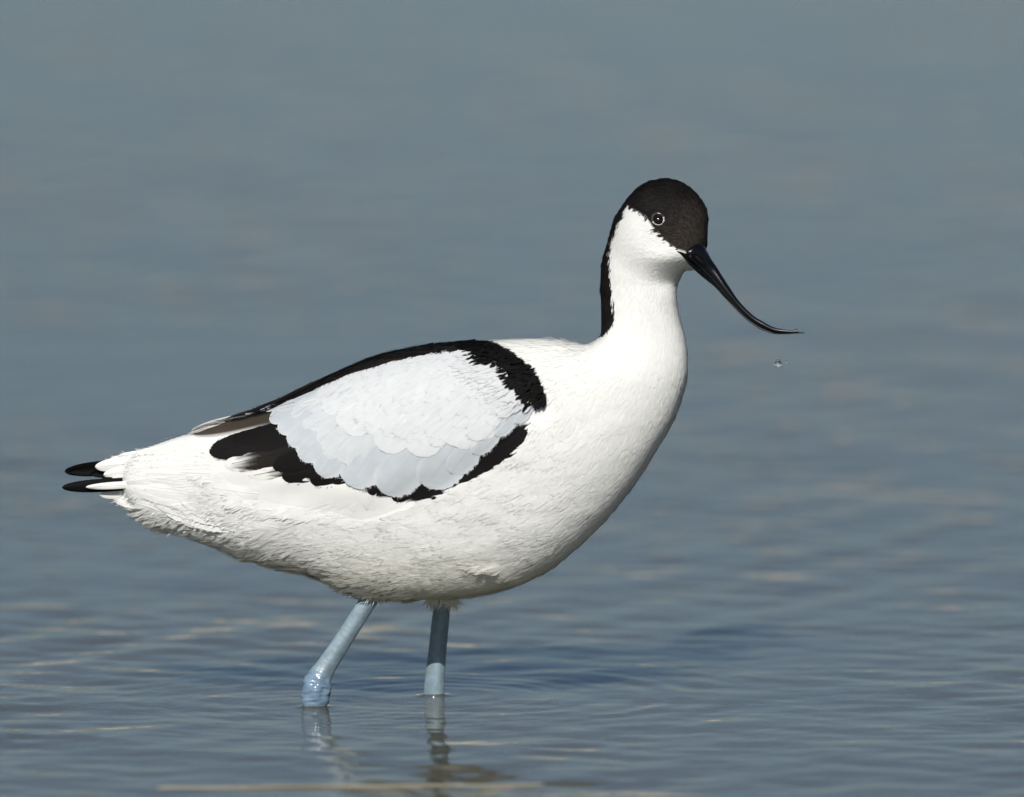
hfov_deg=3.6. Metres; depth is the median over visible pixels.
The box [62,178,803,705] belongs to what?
avocet
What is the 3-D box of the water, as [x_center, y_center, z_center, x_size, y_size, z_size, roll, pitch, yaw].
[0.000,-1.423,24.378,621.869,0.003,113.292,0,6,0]
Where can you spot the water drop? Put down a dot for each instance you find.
(778, 363)
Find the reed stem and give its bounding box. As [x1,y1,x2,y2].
[157,784,544,788]
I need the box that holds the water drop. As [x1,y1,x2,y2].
[774,357,782,367]
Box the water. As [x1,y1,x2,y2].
[0,0,1023,796]
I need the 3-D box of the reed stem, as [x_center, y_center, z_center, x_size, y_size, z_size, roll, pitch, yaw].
[-0.085,0.204,8.689,0.204,0.002,0.005,0,6,-4]

